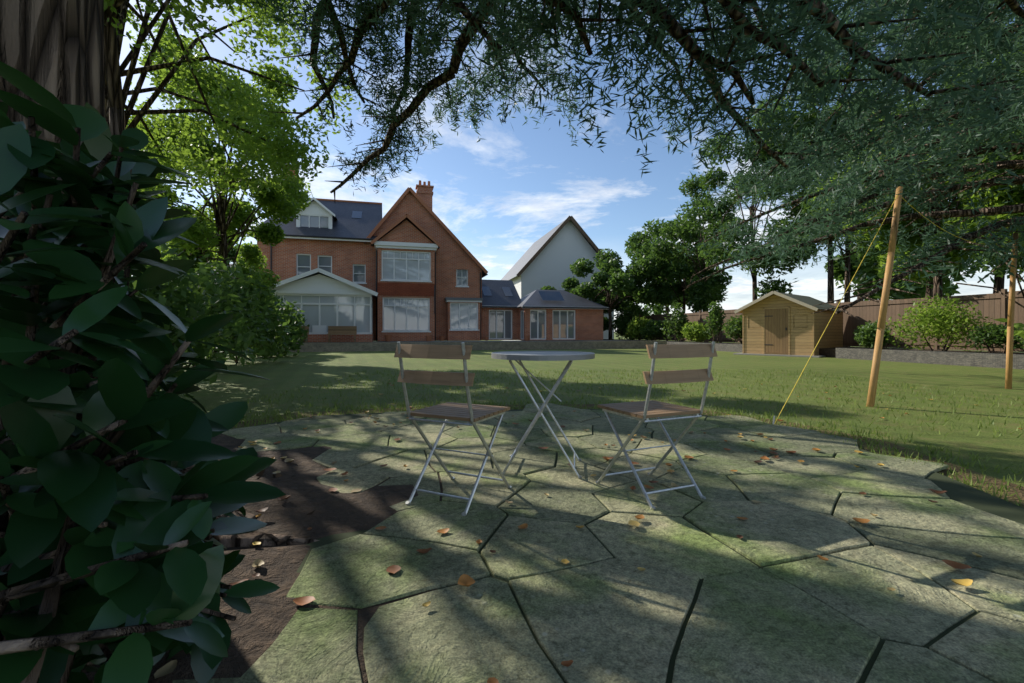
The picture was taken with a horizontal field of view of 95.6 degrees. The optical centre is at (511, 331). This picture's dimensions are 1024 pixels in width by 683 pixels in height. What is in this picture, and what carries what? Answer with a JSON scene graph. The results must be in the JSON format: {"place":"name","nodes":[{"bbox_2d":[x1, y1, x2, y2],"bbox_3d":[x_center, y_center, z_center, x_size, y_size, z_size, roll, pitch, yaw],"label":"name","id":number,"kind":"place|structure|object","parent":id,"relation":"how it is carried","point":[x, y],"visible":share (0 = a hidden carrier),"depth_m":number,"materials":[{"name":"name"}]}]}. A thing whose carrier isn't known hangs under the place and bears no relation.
{"place":"outdoors","nodes":[
{"label":"outdoors","id":0,"kind":"place"},
{"bbox_2d":[501,215,613,340],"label":"neighbour house","id":1,"kind":"structure","parent":0,"point":[550,257],"depth_m":40.88,"materials":[{"name":"white paint"}]},
{"bbox_2d":[119,0,1023,331],"label":"sky","id":2,"kind":"structure","parent":0,"point":[500,194],"materials":[{"name":"blue"}]},
{"bbox_2d":[160,333,1023,505],"bbox_3d":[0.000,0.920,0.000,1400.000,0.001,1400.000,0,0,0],"label":"lawn","id":3,"kind":"structure","parent":0,"point":[288,372],"depth_m":7.51,"materials":[{"name":"green plant"}]},
{"bbox_2d":[126,275,185,393],"bbox_3d":[-3.873,0.130,4.190,1.465,1.601,1.588,0,0,0],"label":"shrub","id":4,"kind":"object","parent":3,"relation":"on","point":[161,300],"depth_m":4.60,"materials":[{"name":"green plant"}]},
{"bbox_2d":[123,242,247,397],"bbox_3d":[-4.471,-0.117,5.367,2.374,2.096,2.124,0,0,0],"label":"shrub","id":5,"kind":"object","parent":3,"relation":"on","point":[168,292],"depth_m":5.55,"materials":[{"name":"green plant"}]},
{"bbox_2d":[104,0,275,157],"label":"tree","id":6,"kind":"object","parent":3,"relation":"on","point":[192,16],"depth_m":5.81,"materials":[{"name":"green plant"}]},
{"bbox_2d":[104,0,304,162],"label":"tree","id":7,"kind":"object","parent":3,"relation":"on","point":[130,71],"visible":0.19,"depth_m":8.35,"materials":[{"name":"brown plant"}]},
{"bbox_2d":[126,0,360,207],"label":"tree leaves","id":8,"kind":"object","parent":7,"relation":"attached to","point":[285,151],"visible":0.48,"depth_m":9.30,"materials":[{"name":"green plant"}]},
{"bbox_2d":[143,254,271,366],"bbox_3d":[-5.462,-0.190,7.648,2.747,2.297,2.446,0,0,0],"label":"shrub","id":9,"kind":"object","parent":3,"relation":"on","point":[248,334],"depth_m":7.57,"materials":[{"name":"green plant"}]},
{"bbox_2d":[165,204,256,263],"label":"tree leaves","id":10,"kind":"object","parent":3,"relation":"on","point":[232,252],"depth_m":54.22,"materials":[{"name":"green plant"}]},
{"bbox_2d":[161,93,267,272],"bbox_3d":[-9.390,-3.762,14.816,4.152,9.380,3.995,0,0,37],"label":"tree","id":11,"kind":"object","parent":3,"relation":"on","point":[224,203],"visible":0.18,"depth_m":14.63,"materials":[{"name":"green plant"}]},
{"bbox_2d":[124,16,312,273],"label":"tree leaves","id":12,"kind":"object","parent":11,"relation":"attached to","point":[245,209],"visible":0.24,"depth_m":13.84,"materials":[{"name":"green plant"}]},
{"bbox_2d":[137,137,301,299],"bbox_3d":[-8.090,-2.149,13.077,4.021,6.155,3.783,0,0,0],"label":"tree","id":13,"kind":"object","parent":3,"relation":"on","point":[273,201],"depth_m":12.85,"materials":[{"name":"green plant"}]},
{"bbox_2d":[175,258,286,364],"bbox_3d":[-6.758,-0.380,10.510,2.957,2.622,3.069,0,0,0],"label":"shrub","id":14,"kind":"object","parent":3,"relation":"on","point":[257,296],"depth_m":10.82,"materials":[{"name":"green plant"}]},
{"bbox_2d":[185,287,299,362],"bbox_3d":[-7.921,-0.315,13.521,3.348,2.601,3.431,0,0,0],"label":"shrub","id":15,"kind":"object","parent":3,"relation":"on","point":[279,329],"depth_m":13.73,"materials":[{"name":"green plant"}]},
{"bbox_2d":[248,293,309,356],"bbox_3d":[-9.073,-0.383,16.923,2.956,2.730,3.053,0,0,0],"label":"shrub","id":16,"kind":"object","parent":3,"relation":"on","point":[298,323],"depth_m":17.06,"materials":[{"name":"green plant"}]},
{"bbox_2d":[280,300,307,342],"bbox_3d":[-10.829,-0.343,20.579,3.153,2.606,3.043,0,0,0],"label":"shrub","id":17,"kind":"object","parent":3,"relation":"on","point":[302,332],"visible":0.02,"depth_m":21.09,"materials":[{"name":"green plant"}]},
{"bbox_2d":[196,168,666,351],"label":"house","id":18,"kind":"structure","parent":3,"relation":"on","point":[408,268],"depth_m":27.77,"materials":[{"name":"brick"}]},
{"bbox_2d":[301,326,529,342],"bbox_3d":[-5.628,0.135,26.601,14.004,0.850,2.603,0,0,-27],"label":"patio furniture","id":19,"kind":"object","parent":18,"relation":"on","point":[342,330],"visible":0.77,"depth_m":24.17,"materials":[{"name":"brown wood"}]},
{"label":"tree wood","id":20,"kind":"object","parent":18,"relation":"on","visible":0},
{"bbox_2d":[198,230,280,288],"bbox_3d":[-12.688,-2.402,20.300,3.521,4.063,4.263,0,0,45],"label":"tree","id":21,"kind":"object","parent":20,"relation":"on","point":[253,253],"visible":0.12,"depth_m":21.14,"materials":[{"name":"green plant"}]},
{"bbox_2d":[541,276,586,298],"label":"tree leaves","id":22,"kind":"object","parent":3,"relation":"on","point":[570,285],"depth_m":35.60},
{"bbox_2d":[570,257,655,339],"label":"tree leaves","id":23,"kind":"object","parent":3,"relation":"on","point":[614,277],"depth_m":32.86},
{"bbox_2d":[233,404,1023,507],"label":"worn lawn edge","id":24,"kind":"object","parent":3,"relation":"on","point":[989,479],"visible":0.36,"depth_m":3.58,"materials":[{"name":"green plant"}]},
{"bbox_2d":[593,237,674,338],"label":"tree leaves","id":25,"kind":"object","parent":3,"relation":"on","point":[645,250],"depth_m":35.85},
{"bbox_2d":[251,409,1023,682],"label":"joint","id":26,"kind":"object","parent":3,"relation":"on","point":[960,492],"visible":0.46,"depth_m":2.26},
{"bbox_2d":[82,428,442,682],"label":"soil","id":27,"kind":"structure","parent":26,"relation":"on","point":[256,632],"depth_m":2.02,"materials":[{"name":"soil"}]},
{"bbox_2d":[0,61,285,682],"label":"laurel","id":28,"kind":"object","parent":27,"relation":"on","point":[44,401],"depth_m":0.63,"materials":[{"name":"green plant"}]},
{"bbox_2d":[224,445,314,552],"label":"pebbles","id":29,"kind":"object","parent":27,"relation":"on","point":[277,475],"visible":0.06,"depth_m":2.78,"materials":[{"name":"stone"}]},
{"bbox_2d":[0,0,1023,547],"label":"cedar","id":30,"kind":"object","parent":27,"relation":"on","point":[533,20],"depth_m":3.95,"materials":[{"name":"green plant"}]},
{"bbox_2d":[173,403,1023,682],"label":"patio flagstones","id":31,"kind":"object","parent":26,"relation":"on","point":[594,610],"visible":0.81,"depth_m":1.75,"materials":[{"name":"grey stone"}]},
{"bbox_2d":[394,342,511,515],"bbox_3d":[-0.294,0.469,2.471,0.442,0.837,0.526,0,0,26],"label":"bistro chair","id":32,"kind":"object","parent":31,"relation":"on","point":[470,413],"visible":1,"depth_m":2.33,"materials":[{"name":"metal"}]},
{"bbox_2d":[491,351,594,478],"bbox_3d":[0.200,0.513,3.020,0.668,0.750,0.668,0,0,8],"label":"bistro table","id":33,"kind":"object","parent":31,"relation":"on","point":[569,356],"visible":0.92,"depth_m":2.83,"materials":[{"name":"grey metal"}]},
{"bbox_2d":[154,383,1021,682],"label":"fallen leaves","id":34,"kind":"object","parent":31,"relation":"on","point":[258,563],"visible":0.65,"depth_m":2.04,"materials":[{"name":"orange plant"}]},
{"bbox_2d":[595,341,717,509],"bbox_3d":[0.773,0.469,2.551,0.442,0.837,0.526,0,0,-24],"label":"bistro chair","id":35,"kind":"object","parent":31,"relation":"on","point":[643,411],"visible":1,"depth_m":2.42,"materials":[{"name":"metal"}]},
{"bbox_2d":[624,218,704,314],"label":"tree leaves","id":36,"kind":"object","parent":3,"relation":"on","point":[633,243],"depth_m":58.79,"materials":[{"name":"green plant"}]},
{"bbox_2d":[633,251,732,312],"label":"tree leaves","id":37,"kind":"object","parent":3,"relation":"on","point":[665,294],"depth_m":32.02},
{"bbox_2d":[645,174,757,311],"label":"fence tree leaves","id":38,"kind":"object","parent":3,"relation":"on","point":[670,230],"depth_m":31.38,"materials":[{"name":"green plant"}]},
{"bbox_2d":[674,130,810,300],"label":"fence tree leaves","id":39,"kind":"object","parent":3,"relation":"on","point":[692,213],"depth_m":25.45,"materials":[{"name":"green plant"}]},
{"bbox_2d":[733,353,825,357],"bbox_3d":[11.412,0.893,18.797,4.100,0.050,3.000,0,0,-40],"label":"shed base","id":40,"kind":"object","parent":3,"relation":"on","point":[818,356],"visible":0.43,"depth_m":17.33,"materials":[{"name":"grey concrete"}]},
{"bbox_2d":[734,291,848,355],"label":"garden shed","id":41,"kind":"structure","parent":40,"relation":"on","point":[775,322],"depth_m":17.65,"materials":[{"name":"brown wood"}]},
{"bbox_2d":[603,289,1023,368],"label":"fence","id":42,"kind":"object","parent":3,"relation":"on","point":[993,306],"visible":0.28,"depth_m":15.44,"materials":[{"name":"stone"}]},
{"bbox_2d":[612,314,632,339],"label":"shrub","id":43,"kind":"object","parent":42,"relation":"on","point":[620,325],"depth_m":33.50,"materials":[{"name":"green plant"}]},
{"bbox_2d":[625,316,653,339],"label":"shrub","id":44,"kind":"object","parent":42,"relation":"on","point":[633,327],"depth_m":31.41,"materials":[{"name":"green plant"}]},
{"bbox_2d":[639,319,672,340],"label":"shrub","id":45,"kind":"object","parent":42,"relation":"on","point":[652,327],"depth_m":28.97,"materials":[{"name":"green plant"}]},
{"bbox_2d":[660,302,689,341],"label":"shrub","id":46,"kind":"object","parent":42,"relation":"on","point":[678,321],"depth_m":27.23,"materials":[{"name":"green plant"}]},
{"bbox_2d":[680,321,715,342],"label":"shrub","id":47,"kind":"object","parent":42,"relation":"on","point":[693,331],"depth_m":25.03,"materials":[{"name":"green plant"}]},
{"bbox_2d":[702,301,725,342],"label":"shrub","id":48,"kind":"object","parent":42,"relation":"on","point":[715,317],"depth_m":23.54,"materials":[{"name":"green plant"}]},
{"bbox_2d":[722,314,741,343],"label":"shrub","id":49,"kind":"object","parent":42,"relation":"on","point":[733,326],"depth_m":22.13,"materials":[{"name":"green plant"}]},
{"bbox_2d":[853,320,893,348],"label":"shrub","id":50,"kind":"object","parent":42,"relation":"on","point":[866,335],"depth_m":15.44,"materials":[{"name":"green plant"}]},
{"bbox_2d":[884,294,995,351],"bbox_3d":[13.135,-0.128,14.214,2.546,2.118,2.606,0,0,0],"label":"shrub","id":51,"kind":"object","parent":42,"relation":"on","point":[939,325],"depth_m":14.08,"materials":[{"name":"green plant"}]},
{"bbox_2d":[963,322,1022,353],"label":"shrub","id":52,"kind":"object","parent":42,"relation":"on","point":[991,336],"depth_m":12.73,"materials":[{"name":"green plant"}]},
{"bbox_2d":[1014,327,1023,348],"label":"shrub","id":53,"kind":"object","parent":42,"relation":"on","point":[1020,339],"visible":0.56,"depth_m":11.59,"materials":[{"name":"green plant"}]},
{"bbox_2d":[751,45,909,346],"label":"fence tree leaves","id":54,"kind":"object","parent":3,"relation":"on","point":[814,147],"depth_m":24.69,"materials":[{"name":"green plant"}]},
{"bbox_2d":[746,57,929,302],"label":"fence tree leaves","id":55,"kind":"object","parent":3,"relation":"on","point":[807,118],"depth_m":22.62,"materials":[{"name":"green plant"}]},
{"bbox_2d":[806,186,948,300],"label":"tree leaves","id":56,"kind":"object","parent":3,"relation":"on","point":[842,282],"depth_m":36.97,"materials":[{"name":"green plant"}]},
{"bbox_2d":[772,195,1009,423],"bbox_3d":[5.260,-0.391,5.967,6.396,2.724,0.100,0,0,-29],"label":"guy rope","id":57,"kind":"object","parent":3,"relation":"on","point":[841,299],"visible":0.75,"depth_m":5.08,"materials":[{"name":"yellow"}]},
{"bbox_2d":[824,123,989,300],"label":"tree leaves","id":58,"kind":"object","parent":3,"relation":"on","point":[863,271],"depth_m":27.03,"materials":[{"name":"green plant"}]},
{"bbox_2d":[813,61,1023,349],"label":"fence tree leaves","id":59,"kind":"object","parent":3,"relation":"on","point":[952,254],"depth_m":16.44,"materials":[{"name":"green plant"}]},
{"bbox_2d":[835,1,1019,297],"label":"fence tree leaves","id":60,"kind":"object","parent":3,"relation":"on","point":[864,244],"depth_m":19.12,"materials":[{"name":"green plant"}]},
{"bbox_2d":[866,186,1018,406],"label":"wooden posts","id":61,"kind":"object","parent":3,"relation":"on","point":[872,389],"visible":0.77,"depth_m":5.75,"materials":[{"name":"brown wood"}]},
{"bbox_2d":[916,19,1023,351],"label":"fence tree leaves","id":62,"kind":"object","parent":3,"relation":"on","point":[1019,156],"depth_m":13.91,"materials":[{"name":"green plant"}]},
{"bbox_2d":[956,233,1023,338],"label":"branch","id":63,"kind":"object","parent":3,"relation":"on","point":[1018,281],"depth_m":8.56,"materials":[{"name":"plant"}]},
{"bbox_2d":[957,116,1023,217],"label":"fence tree leaves","id":64,"kind":"object","parent":3,"relation":"on","point":[1019,198],"visible":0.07,"depth_m":14.78,"materials":[{"name":"green plant"}]},
{"bbox_2d":[671,0,1023,319],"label":"conifer","id":65,"kind":"object","parent":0,"point":[855,171],"depth_m":8.38,"materials":[{"name":"green plant"}]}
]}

